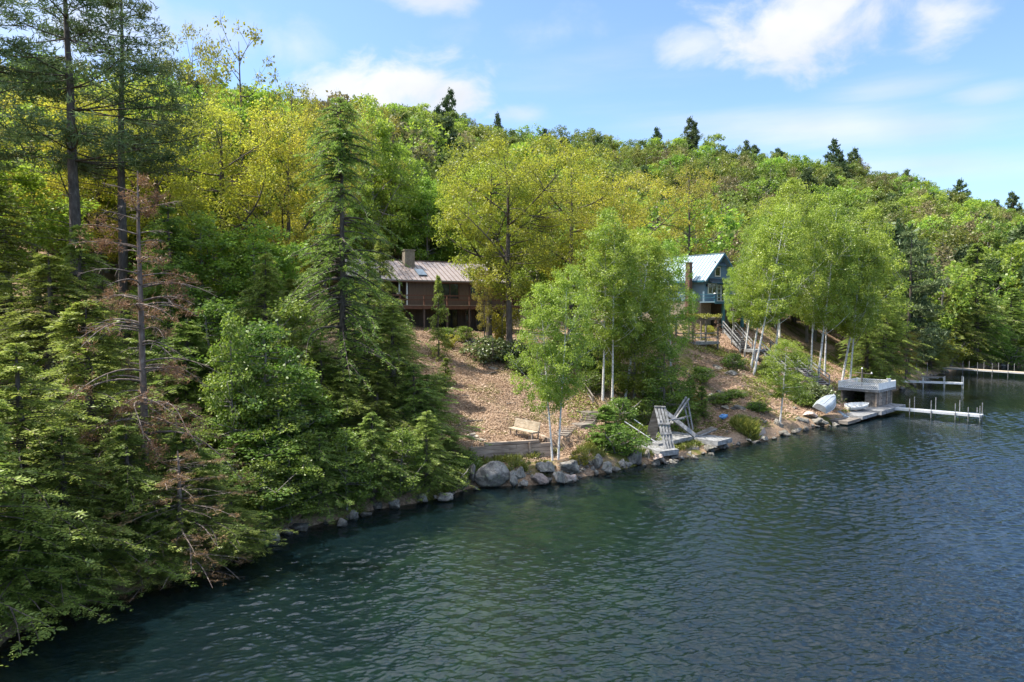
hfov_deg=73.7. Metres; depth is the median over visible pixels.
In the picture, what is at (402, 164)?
oak tree
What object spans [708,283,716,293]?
window
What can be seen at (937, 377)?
floating dock
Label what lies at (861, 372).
post light
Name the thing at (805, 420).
boulder
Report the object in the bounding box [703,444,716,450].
boulder
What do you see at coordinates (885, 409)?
dock platform
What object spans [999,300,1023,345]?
maple tree
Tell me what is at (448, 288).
window
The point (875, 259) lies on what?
birch tree
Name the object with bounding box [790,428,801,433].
boulder
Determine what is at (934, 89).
sky
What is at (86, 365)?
hemlock tree
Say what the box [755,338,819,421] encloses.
birch tree
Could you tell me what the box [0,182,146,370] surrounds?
hemlock tree
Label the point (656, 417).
ladder frame
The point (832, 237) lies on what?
birch tree
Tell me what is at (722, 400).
bush
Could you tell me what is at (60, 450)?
hemlock tree
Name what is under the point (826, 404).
rowing boat
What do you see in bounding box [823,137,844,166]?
pine tree
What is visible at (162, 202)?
maple tree
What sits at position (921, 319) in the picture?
conifer tree
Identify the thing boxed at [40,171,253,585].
dead pine tree
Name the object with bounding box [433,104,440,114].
pine tree
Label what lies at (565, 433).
wooden stairs
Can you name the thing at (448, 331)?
bush
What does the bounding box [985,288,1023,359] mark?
hemlock tree
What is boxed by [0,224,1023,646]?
hillside
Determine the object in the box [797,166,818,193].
conifer tree
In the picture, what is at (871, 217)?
birch tree
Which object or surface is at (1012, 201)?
pine tree
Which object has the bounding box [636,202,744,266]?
broadleaf tree
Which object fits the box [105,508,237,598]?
hemlock tree
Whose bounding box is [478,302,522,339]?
bush
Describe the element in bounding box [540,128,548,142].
conifer tree
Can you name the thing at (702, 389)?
cedar shrub
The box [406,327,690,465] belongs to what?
fallen leaves
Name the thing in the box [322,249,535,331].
brown house
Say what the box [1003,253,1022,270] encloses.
broadleaf tree
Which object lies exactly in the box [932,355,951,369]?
bush
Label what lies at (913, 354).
oak tree
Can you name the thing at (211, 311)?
sapling
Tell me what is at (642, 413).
bush
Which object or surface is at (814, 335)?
broadleaf tree
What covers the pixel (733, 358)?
bush
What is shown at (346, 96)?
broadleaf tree
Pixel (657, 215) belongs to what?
broadleaf tree
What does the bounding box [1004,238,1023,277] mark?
broadleaf tree
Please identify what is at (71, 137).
pine tree
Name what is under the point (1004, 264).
broadleaf tree
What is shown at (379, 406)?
hemlock tree
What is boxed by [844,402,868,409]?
dinghy
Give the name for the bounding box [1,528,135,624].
hemlock tree
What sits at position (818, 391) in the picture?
bush
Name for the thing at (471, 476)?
boulder
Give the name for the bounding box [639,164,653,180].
conifer tree
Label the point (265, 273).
hemlock tree
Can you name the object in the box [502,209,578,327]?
maple tree
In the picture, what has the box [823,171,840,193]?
conifer tree
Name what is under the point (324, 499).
hemlock tree
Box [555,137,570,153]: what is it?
conifer tree
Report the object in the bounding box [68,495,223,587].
hemlock tree
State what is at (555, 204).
broadleaf tree
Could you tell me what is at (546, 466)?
boulder
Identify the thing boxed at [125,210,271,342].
maple tree
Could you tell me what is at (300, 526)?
boulder
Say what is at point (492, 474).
boulder
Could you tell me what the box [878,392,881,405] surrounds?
door
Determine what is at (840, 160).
conifer tree
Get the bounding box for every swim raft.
[639,444,678,455]
[693,434,731,445]
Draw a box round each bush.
[220,516,275,552]
[423,371,456,395]
[431,327,458,338]
[434,465,470,491]
[438,457,478,478]
[441,334,460,347]
[449,326,482,341]
[450,450,483,469]
[458,335,519,363]
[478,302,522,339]
[503,339,529,359]
[503,356,534,374]
[518,459,530,471]
[545,333,571,353]
[562,342,595,368]
[569,449,596,465]
[576,370,614,393]
[582,348,619,374]
[585,423,652,455]
[600,397,640,424]
[620,397,653,422]
[626,422,661,441]
[678,390,709,405]
[679,367,717,383]
[702,325,716,334]
[705,393,731,403]
[715,389,748,398]
[720,353,749,369]
[744,401,772,412]
[754,362,779,376]
[769,373,805,389]
[785,390,816,406]
[789,352,812,366]
[794,382,842,403]
[836,390,864,401]
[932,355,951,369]
[934,336,973,366]
[963,355,983,367]
[986,345,1023,366]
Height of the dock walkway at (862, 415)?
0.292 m
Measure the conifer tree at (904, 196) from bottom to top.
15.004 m
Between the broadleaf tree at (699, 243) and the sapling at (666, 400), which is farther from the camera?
the broadleaf tree at (699, 243)
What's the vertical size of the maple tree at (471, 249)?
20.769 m
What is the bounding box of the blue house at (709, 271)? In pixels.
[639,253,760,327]
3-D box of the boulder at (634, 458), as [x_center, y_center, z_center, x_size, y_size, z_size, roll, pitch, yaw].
[7.770,7.366,43.206,1.106,0.932,0.827,-1,2,-15]
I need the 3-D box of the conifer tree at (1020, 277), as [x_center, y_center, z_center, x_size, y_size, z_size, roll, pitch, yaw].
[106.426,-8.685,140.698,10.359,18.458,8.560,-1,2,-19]
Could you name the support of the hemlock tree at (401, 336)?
on the hillside
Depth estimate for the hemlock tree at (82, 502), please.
22.43 m
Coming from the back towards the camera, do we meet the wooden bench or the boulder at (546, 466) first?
the wooden bench
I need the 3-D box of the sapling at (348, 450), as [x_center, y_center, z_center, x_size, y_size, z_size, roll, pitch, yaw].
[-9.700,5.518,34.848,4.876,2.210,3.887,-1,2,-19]
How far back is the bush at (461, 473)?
35.96 m
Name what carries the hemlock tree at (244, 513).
on the hillside
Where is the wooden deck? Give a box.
[636,430,697,445]
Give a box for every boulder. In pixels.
[260,532,279,541]
[281,528,293,534]
[289,522,308,530]
[337,518,347,526]
[345,512,358,519]
[350,510,356,519]
[360,512,371,516]
[373,501,382,509]
[388,499,399,508]
[415,493,427,502]
[438,492,453,500]
[467,463,475,480]
[474,461,509,487]
[509,470,517,486]
[515,466,525,478]
[519,479,527,486]
[530,473,548,484]
[535,461,554,472]
[552,471,564,483]
[559,460,579,473]
[564,473,572,483]
[566,474,576,482]
[592,454,602,468]
[601,461,611,473]
[612,466,620,471]
[618,459,625,467]
[625,460,632,467]
[627,450,641,464]
[643,450,649,458]
[653,453,664,462]
[670,455,678,458]
[685,444,698,449]
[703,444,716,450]
[760,426,765,435]
[774,419,783,427]
[778,430,790,436]
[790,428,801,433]
[795,416,808,423]
[803,411,818,417]
[812,417,828,424]
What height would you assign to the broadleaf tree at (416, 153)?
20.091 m
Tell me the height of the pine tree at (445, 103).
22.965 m
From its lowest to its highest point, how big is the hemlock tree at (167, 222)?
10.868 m
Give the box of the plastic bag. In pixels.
[719,414,727,418]
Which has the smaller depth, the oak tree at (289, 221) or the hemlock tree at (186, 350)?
the hemlock tree at (186, 350)
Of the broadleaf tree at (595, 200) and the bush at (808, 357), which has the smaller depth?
the bush at (808, 357)
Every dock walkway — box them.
[829,417,860,424]
[846,410,876,419]
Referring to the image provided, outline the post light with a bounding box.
[855,367,872,384]
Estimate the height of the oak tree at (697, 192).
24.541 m
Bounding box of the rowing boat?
[813,394,835,413]
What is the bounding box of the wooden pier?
[942,361,1023,375]
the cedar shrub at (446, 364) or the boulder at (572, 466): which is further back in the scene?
the cedar shrub at (446, 364)
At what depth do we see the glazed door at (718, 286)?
87.54 m
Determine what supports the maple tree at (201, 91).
on the hillside
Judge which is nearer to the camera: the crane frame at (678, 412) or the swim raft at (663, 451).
the swim raft at (663, 451)
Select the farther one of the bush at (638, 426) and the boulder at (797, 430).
the boulder at (797, 430)
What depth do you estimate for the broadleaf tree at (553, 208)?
115.74 m
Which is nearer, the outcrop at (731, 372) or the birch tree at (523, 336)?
the birch tree at (523, 336)
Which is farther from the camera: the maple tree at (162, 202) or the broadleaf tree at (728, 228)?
the broadleaf tree at (728, 228)
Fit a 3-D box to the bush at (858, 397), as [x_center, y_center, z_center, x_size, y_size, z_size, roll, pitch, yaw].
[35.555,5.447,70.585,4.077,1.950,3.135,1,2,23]
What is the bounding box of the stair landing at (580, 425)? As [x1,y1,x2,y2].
[569,422,595,428]
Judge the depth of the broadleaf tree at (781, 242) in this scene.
103.19 m
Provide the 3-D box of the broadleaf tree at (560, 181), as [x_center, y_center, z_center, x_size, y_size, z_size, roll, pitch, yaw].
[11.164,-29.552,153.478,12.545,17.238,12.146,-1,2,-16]
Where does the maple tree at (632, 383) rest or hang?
on the hillside
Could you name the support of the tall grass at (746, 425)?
on the hillside
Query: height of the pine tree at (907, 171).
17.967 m
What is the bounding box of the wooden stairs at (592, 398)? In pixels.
[577,372,593,404]
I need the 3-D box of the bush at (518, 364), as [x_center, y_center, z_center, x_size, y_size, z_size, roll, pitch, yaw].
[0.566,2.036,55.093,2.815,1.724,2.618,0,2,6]
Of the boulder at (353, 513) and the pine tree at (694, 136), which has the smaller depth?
the boulder at (353, 513)
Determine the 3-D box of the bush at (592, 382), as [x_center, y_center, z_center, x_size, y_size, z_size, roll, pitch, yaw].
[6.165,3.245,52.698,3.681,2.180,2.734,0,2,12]
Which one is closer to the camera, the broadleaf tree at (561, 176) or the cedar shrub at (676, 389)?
the cedar shrub at (676, 389)
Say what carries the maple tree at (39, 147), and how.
on the hillside
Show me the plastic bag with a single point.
(723, 416)
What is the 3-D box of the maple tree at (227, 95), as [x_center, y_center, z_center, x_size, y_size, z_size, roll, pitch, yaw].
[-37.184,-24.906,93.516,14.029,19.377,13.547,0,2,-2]
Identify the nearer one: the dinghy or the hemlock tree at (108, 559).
the hemlock tree at (108, 559)
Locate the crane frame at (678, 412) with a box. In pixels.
[669,396,693,429]
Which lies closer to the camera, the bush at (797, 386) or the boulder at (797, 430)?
the boulder at (797, 430)
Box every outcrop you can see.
[713,364,721,369]
[724,370,737,375]
[730,405,745,409]
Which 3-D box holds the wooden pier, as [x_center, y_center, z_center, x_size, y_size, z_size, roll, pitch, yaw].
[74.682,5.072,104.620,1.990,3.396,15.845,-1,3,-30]
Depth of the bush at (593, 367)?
56.55 m
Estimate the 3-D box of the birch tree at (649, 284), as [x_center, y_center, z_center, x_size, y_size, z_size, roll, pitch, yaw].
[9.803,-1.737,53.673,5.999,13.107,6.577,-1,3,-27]
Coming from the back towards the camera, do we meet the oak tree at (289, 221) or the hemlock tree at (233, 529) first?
the oak tree at (289, 221)
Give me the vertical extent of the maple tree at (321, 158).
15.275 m
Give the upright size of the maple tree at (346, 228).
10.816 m
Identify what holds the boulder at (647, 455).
on the hillside
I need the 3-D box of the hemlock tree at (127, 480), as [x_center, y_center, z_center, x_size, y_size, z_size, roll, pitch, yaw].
[-13.896,5.541,24.152,5.571,5.161,7.254,1,2,14]
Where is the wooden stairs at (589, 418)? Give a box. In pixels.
[580,411,598,422]
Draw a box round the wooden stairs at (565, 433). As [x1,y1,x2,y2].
[551,426,576,438]
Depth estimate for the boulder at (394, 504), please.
33.18 m
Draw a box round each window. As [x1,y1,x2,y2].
[440,283,458,298]
[465,310,471,321]
[469,285,479,295]
[476,310,482,325]
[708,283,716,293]
[714,266,720,276]
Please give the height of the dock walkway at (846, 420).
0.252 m
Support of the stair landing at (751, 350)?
on the hillside
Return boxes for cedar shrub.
[438,358,455,383]
[585,405,626,449]
[642,369,675,408]
[661,367,680,410]
[680,378,703,425]
[694,386,712,417]
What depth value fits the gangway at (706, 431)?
49.80 m
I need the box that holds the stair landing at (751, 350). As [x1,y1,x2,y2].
[744,349,765,360]
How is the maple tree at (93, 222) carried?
on the hillside
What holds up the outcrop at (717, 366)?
on the hillside
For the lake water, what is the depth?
24.11 m
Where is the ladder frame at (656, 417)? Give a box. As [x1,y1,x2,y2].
[647,406,674,448]
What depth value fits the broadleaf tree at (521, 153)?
143.82 m
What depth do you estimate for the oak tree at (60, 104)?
49.13 m
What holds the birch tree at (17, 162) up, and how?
on the hillside
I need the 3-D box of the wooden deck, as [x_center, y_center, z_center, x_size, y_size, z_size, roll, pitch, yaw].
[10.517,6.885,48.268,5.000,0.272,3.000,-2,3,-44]
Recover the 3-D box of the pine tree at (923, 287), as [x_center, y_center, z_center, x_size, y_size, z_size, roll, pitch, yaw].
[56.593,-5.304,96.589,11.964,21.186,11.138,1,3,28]
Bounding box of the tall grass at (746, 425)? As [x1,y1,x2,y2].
[727,413,763,440]
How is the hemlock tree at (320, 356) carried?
on the hillside
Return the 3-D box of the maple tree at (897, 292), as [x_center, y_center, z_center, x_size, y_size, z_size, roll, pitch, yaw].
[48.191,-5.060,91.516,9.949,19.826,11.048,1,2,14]
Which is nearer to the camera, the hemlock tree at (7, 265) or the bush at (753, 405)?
the hemlock tree at (7, 265)
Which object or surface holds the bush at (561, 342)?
on the hillside
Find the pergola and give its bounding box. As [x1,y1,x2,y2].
[675,313,722,348]
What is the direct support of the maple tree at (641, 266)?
on the hillside
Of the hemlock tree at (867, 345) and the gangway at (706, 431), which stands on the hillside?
the hemlock tree at (867, 345)
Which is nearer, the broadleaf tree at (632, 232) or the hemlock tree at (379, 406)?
the hemlock tree at (379, 406)
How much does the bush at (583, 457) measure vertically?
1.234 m
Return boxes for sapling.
[148,296,277,428]
[185,340,287,454]
[189,309,272,477]
[205,425,312,505]
[206,317,336,475]
[230,380,326,494]
[231,458,302,537]
[232,296,340,432]
[252,439,336,524]
[312,427,362,463]
[315,427,382,510]
[370,427,429,496]
[575,309,601,342]
[633,340,700,429]
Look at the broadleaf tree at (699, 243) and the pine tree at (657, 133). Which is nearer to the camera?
the broadleaf tree at (699, 243)
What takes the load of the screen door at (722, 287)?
in the blue house at (709, 271)
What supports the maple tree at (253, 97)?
on the hillside
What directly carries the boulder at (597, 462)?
on the hillside
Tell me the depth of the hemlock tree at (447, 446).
38.80 m
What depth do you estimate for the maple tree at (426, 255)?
86.20 m
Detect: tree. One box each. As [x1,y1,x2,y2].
[0,0,101,263]
[0,0,205,338]
[0,52,55,106]
[0,58,21,114]
[0,90,112,301]
[0,113,54,272]
[0,159,100,317]
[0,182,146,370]
[0,224,153,395]
[0,253,175,408]
[0,299,238,518]
[0,342,189,584]
[0,389,136,666]
[0,429,201,604]
[0,508,136,638]
[1,97,66,256]
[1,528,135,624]
[11,500,162,611]
[15,0,224,349]
[21,87,112,257]
[22,102,172,286]
[28,74,101,110]
[35,51,98,87]
[35,91,167,307]
[36,425,204,613]
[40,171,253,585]
[47,108,140,272]
[48,69,240,304]
[50,118,180,282]
[59,515,188,600]
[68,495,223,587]
[80,70,132,94]
[93,80,259,272]
[94,321,257,452]
[99,205,243,377]
[100,110,207,266]
[102,450,253,602]
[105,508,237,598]
[113,71,160,115]
[113,96,310,291]
[113,428,273,543]
[124,57,230,90]
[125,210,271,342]
[136,467,297,584]
[142,76,186,115]
[149,22,228,286]
[160,134,266,281]
[178,218,323,340]
[181,73,214,98]
[181,88,327,292]
[184,85,238,115]
[194,487,282,577]
[199,106,361,297]
[202,12,288,301]
[203,93,264,140]
[211,87,290,142]
[216,252,316,389]
[228,109,291,210]
[246,80,333,299]
[249,88,309,151]
[250,81,308,130]
[251,367,350,469]
[255,278,336,380]
[256,171,331,269]
[271,96,418,423]
[279,432,367,525]
[288,385,362,465]
[290,343,385,450]
[295,87,379,237]
[300,138,356,210]
[304,195,353,285]
[308,120,360,141]
[314,90,361,124]
[315,370,386,470]
[320,174,388,256]
[322,251,428,405]
[329,152,388,257]
[332,305,466,462]
[333,412,427,511]
[337,105,400,175]
[342,93,424,255]
[348,374,417,456]
[353,235,423,375]
[356,108,436,234]
[357,140,436,258]
[364,107,421,144]
[369,156,414,258]
[369,299,434,397]
[379,167,416,257]
[380,363,462,461]
[387,176,469,260]
[388,120,449,174]
[388,410,479,500]
[391,374,492,457]
[393,158,428,221]
[400,135,448,148]
[403,186,462,260]
[409,150,443,175]
[414,146,475,177]
[419,131,478,151]
[421,115,470,173]
[424,275,451,361]
[429,156,536,284]
[430,145,548,338]
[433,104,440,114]
[433,429,482,466]
[437,130,589,362]
[439,87,459,118]
[441,171,472,253]
[451,136,489,161]
[471,270,494,334]
[493,111,502,129]
[494,215,561,303]
[496,231,535,310]
[500,142,556,192]
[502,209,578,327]
[504,281,585,460]
[510,142,646,341]
[522,263,606,459]
[531,192,569,224]
[539,224,607,319]
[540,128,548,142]
[542,199,573,231]
[544,164,600,213]
[549,174,577,203]
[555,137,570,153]
[564,169,696,321]
[571,206,649,400]
[573,188,621,217]
[579,222,657,278]
[579,226,661,402]
[589,225,676,315]
[591,315,668,400]
[593,135,609,153]
[606,226,683,395]
[608,236,679,398]
[610,194,655,224]
[615,185,713,254]
[616,190,667,229]
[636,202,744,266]
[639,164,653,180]
[639,241,700,365]
[645,215,691,249]
[650,126,664,149]
[650,165,720,255]
[667,208,733,238]
[678,236,717,255]
[683,115,699,149]
[709,225,736,237]
[710,230,743,259]
[719,225,746,317]
[719,230,755,307]
[722,267,742,345]
[730,212,776,355]
[731,221,816,323]
[731,235,762,340]
[732,218,803,367]
[733,194,808,338]
[737,202,810,373]
[741,140,751,152]
[745,177,834,358]
[750,144,763,167]
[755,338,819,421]
[762,178,783,195]
[771,147,787,159]
[784,238,850,340]
[789,210,846,368]
[793,203,842,324]
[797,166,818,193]
[798,190,868,375]
[800,219,864,375]
[802,266,846,356]
[819,285,866,348]
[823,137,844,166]
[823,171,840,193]
[826,206,907,379]
[826,232,884,383]
[830,154,852,178]
[836,301,907,386]
[838,231,916,358]
[839,278,937,391]
[843,172,853,183]
[847,146,863,166]
[864,218,940,360]
[878,191,901,218]
[881,229,959,374]
[893,330,921,383]
[896,189,908,199]
[900,281,934,338]
[901,169,912,181]
[901,317,966,373]
[915,260,990,353]
[920,191,937,214]
[921,244,992,304]
[921,281,945,319]
[924,242,937,264]
[925,251,981,281]
[933,278,1009,364]
[940,246,978,287]
[946,300,979,338]
[949,242,1023,367]
[950,177,971,201]
[958,243,981,268]
[960,298,1009,339]
[965,268,1021,339]
[965,313,1022,363]
[972,212,997,235]
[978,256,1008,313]
[979,239,1023,323]
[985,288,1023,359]
[993,199,1003,206]
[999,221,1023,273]
[999,278,1023,340]
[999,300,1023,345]
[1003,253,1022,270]
[1004,191,1023,213]
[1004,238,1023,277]
[1005,258,1023,305]
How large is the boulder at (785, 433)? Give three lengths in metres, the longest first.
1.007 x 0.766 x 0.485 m
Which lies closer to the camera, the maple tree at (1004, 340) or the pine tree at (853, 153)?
the maple tree at (1004, 340)
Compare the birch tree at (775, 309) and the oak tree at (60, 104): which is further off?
the birch tree at (775, 309)
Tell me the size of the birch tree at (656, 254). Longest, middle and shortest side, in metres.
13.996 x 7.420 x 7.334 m
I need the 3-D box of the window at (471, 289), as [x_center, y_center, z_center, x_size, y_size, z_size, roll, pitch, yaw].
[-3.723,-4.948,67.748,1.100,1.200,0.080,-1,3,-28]
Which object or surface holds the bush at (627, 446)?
on the hillside
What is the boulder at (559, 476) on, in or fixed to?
in the lake water
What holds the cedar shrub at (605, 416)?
on the hillside
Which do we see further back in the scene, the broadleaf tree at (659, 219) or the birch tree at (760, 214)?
the broadleaf tree at (659, 219)
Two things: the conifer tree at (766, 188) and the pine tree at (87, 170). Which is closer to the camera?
the pine tree at (87, 170)
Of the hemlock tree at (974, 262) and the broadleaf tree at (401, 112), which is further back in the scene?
the broadleaf tree at (401, 112)
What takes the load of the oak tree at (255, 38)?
on the hillside
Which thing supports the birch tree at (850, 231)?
on the hillside
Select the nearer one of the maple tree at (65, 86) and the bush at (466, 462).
the bush at (466, 462)
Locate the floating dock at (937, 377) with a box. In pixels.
[916,363,942,378]
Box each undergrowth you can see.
[0,314,415,594]
[564,318,925,449]
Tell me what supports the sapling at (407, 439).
on the hillside
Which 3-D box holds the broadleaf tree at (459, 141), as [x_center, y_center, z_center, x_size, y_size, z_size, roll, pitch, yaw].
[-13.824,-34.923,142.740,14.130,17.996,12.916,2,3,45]
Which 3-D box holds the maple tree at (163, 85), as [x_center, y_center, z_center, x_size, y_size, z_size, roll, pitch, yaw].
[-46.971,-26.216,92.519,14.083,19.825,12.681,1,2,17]
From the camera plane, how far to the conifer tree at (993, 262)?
143.29 m
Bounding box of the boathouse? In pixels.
[838,377,895,406]
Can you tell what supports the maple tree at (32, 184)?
on the hillside
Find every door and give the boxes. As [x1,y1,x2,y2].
[437,309,457,329]
[717,285,720,300]
[721,285,724,300]
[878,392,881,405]
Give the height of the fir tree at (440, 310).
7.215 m
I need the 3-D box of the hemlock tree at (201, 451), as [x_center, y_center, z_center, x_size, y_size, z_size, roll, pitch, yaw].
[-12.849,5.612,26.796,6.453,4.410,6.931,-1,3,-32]
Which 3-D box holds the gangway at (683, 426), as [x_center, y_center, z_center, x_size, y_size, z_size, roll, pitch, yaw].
[11.745,5.807,47.563,2.286,1.953,0.347,0,2,-6]
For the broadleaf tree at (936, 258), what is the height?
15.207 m
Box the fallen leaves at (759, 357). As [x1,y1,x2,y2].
[691,323,859,435]
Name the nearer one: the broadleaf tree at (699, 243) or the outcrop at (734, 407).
the outcrop at (734, 407)
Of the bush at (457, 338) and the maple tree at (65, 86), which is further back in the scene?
the maple tree at (65, 86)
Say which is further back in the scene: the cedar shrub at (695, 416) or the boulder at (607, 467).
the cedar shrub at (695, 416)
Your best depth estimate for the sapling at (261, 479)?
28.63 m
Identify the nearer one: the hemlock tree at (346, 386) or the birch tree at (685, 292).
the hemlock tree at (346, 386)
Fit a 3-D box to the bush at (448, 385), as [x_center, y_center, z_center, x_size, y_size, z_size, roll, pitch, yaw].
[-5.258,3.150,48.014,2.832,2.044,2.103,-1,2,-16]
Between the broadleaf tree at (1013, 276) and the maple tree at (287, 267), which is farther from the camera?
the broadleaf tree at (1013, 276)
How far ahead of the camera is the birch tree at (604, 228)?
50.48 m
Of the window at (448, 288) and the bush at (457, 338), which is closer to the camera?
the bush at (457, 338)
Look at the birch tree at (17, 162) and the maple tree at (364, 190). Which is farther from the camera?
the maple tree at (364, 190)
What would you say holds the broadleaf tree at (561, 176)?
on the hillside
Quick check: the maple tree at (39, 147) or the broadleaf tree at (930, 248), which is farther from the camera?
the broadleaf tree at (930, 248)
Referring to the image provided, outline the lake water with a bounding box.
[0,366,1023,681]
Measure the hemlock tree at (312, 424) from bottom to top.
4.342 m
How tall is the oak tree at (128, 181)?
18.117 m
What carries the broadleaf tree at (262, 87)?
on the hillside
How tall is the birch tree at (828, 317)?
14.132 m
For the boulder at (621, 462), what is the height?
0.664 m
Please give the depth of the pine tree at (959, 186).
341.64 m
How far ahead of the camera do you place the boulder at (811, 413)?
58.36 m
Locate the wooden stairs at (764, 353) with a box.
[760,341,796,375]
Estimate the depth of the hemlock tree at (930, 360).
108.28 m
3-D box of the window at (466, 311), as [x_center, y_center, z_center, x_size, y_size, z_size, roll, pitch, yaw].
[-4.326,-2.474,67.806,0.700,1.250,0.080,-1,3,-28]
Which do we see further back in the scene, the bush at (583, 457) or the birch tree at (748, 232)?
the birch tree at (748, 232)
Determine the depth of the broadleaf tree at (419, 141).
130.99 m
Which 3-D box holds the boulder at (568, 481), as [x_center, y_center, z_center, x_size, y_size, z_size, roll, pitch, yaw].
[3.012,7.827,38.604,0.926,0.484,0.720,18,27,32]
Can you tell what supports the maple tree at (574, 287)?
on the hillside
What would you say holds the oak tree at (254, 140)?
on the hillside
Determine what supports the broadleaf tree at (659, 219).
on the hillside
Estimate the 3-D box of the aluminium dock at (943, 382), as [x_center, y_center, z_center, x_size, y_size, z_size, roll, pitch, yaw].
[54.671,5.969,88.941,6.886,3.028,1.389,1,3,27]
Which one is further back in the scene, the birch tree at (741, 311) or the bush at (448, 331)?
the birch tree at (741, 311)
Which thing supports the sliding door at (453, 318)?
in the brown house at (417, 279)
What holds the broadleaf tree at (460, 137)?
on the hillside
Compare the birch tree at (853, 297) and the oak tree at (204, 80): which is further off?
the birch tree at (853, 297)
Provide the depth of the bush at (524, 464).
38.56 m
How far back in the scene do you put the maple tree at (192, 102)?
60.67 m
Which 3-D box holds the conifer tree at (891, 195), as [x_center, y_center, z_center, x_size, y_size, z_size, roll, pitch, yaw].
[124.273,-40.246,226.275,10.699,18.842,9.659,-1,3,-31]
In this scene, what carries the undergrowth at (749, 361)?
on the hillside
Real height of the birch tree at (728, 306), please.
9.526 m
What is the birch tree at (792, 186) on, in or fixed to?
on the hillside
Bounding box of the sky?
[0,0,1023,208]
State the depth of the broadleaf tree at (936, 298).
128.53 m
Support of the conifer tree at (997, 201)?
on the hillside
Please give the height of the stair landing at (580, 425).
1.225 m
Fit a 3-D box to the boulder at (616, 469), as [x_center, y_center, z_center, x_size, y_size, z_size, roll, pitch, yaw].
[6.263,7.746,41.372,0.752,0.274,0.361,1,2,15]
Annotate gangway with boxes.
[667,411,695,437]
[696,427,717,436]
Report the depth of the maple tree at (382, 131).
82.15 m
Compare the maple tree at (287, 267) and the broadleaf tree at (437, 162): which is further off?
the broadleaf tree at (437, 162)
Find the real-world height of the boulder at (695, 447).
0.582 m
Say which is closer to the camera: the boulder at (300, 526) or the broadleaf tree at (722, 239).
the boulder at (300, 526)
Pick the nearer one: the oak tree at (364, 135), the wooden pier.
the oak tree at (364, 135)
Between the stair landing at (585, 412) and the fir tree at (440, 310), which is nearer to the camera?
the stair landing at (585, 412)
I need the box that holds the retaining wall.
[469,434,550,459]
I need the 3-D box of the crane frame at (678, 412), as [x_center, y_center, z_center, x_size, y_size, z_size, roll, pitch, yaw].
[11.981,5.191,48.809,1.898,2.330,0.808,-1,2,-23]
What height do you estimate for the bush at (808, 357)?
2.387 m
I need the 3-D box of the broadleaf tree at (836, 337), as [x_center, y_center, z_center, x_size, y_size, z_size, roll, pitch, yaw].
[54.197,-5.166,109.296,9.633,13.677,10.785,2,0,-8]
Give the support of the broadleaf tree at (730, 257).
on the hillside
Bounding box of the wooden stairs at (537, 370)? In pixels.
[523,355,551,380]
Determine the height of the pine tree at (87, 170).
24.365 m
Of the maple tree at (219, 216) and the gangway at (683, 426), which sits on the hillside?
the maple tree at (219, 216)
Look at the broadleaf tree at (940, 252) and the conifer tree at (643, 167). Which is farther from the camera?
the conifer tree at (643, 167)
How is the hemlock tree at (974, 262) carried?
on the hillside
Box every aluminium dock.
[895,397,983,421]
[905,377,963,387]
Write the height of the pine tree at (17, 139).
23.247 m
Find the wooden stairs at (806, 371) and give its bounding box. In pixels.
[797,359,829,386]
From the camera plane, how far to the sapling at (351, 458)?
31.90 m
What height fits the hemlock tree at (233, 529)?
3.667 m
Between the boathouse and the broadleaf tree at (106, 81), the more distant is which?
the broadleaf tree at (106, 81)
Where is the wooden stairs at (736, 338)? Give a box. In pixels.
[723,321,752,352]
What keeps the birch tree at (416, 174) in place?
on the hillside
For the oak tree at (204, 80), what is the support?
on the hillside
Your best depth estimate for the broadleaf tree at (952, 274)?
116.48 m
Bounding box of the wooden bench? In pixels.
[508,418,540,439]
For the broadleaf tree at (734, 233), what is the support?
on the hillside
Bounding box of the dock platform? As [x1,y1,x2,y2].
[859,403,905,414]
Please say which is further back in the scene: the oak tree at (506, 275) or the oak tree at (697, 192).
the oak tree at (697, 192)
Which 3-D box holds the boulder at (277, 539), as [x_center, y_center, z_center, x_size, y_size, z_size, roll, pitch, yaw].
[-10.202,8.335,28.795,0.910,0.686,0.696,-1,2,-23]
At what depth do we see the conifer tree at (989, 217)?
199.19 m
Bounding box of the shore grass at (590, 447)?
[474,429,710,470]
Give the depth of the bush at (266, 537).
26.99 m
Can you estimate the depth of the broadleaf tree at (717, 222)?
147.50 m
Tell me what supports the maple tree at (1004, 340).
on the hillside
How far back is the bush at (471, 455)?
38.52 m
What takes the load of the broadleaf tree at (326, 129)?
on the hillside
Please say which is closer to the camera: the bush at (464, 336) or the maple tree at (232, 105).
the bush at (464, 336)
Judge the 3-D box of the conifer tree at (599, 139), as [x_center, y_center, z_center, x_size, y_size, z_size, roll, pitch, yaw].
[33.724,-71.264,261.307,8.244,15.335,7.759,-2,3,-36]
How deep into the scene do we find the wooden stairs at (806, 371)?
69.52 m
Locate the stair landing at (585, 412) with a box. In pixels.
[577,410,599,414]
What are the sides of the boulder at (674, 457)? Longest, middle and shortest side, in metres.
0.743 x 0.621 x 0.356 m
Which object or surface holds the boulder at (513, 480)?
on the hillside
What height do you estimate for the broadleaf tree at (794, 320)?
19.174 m
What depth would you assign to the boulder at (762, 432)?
52.12 m
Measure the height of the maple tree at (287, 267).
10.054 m
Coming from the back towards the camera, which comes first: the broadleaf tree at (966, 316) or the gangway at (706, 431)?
the broadleaf tree at (966, 316)

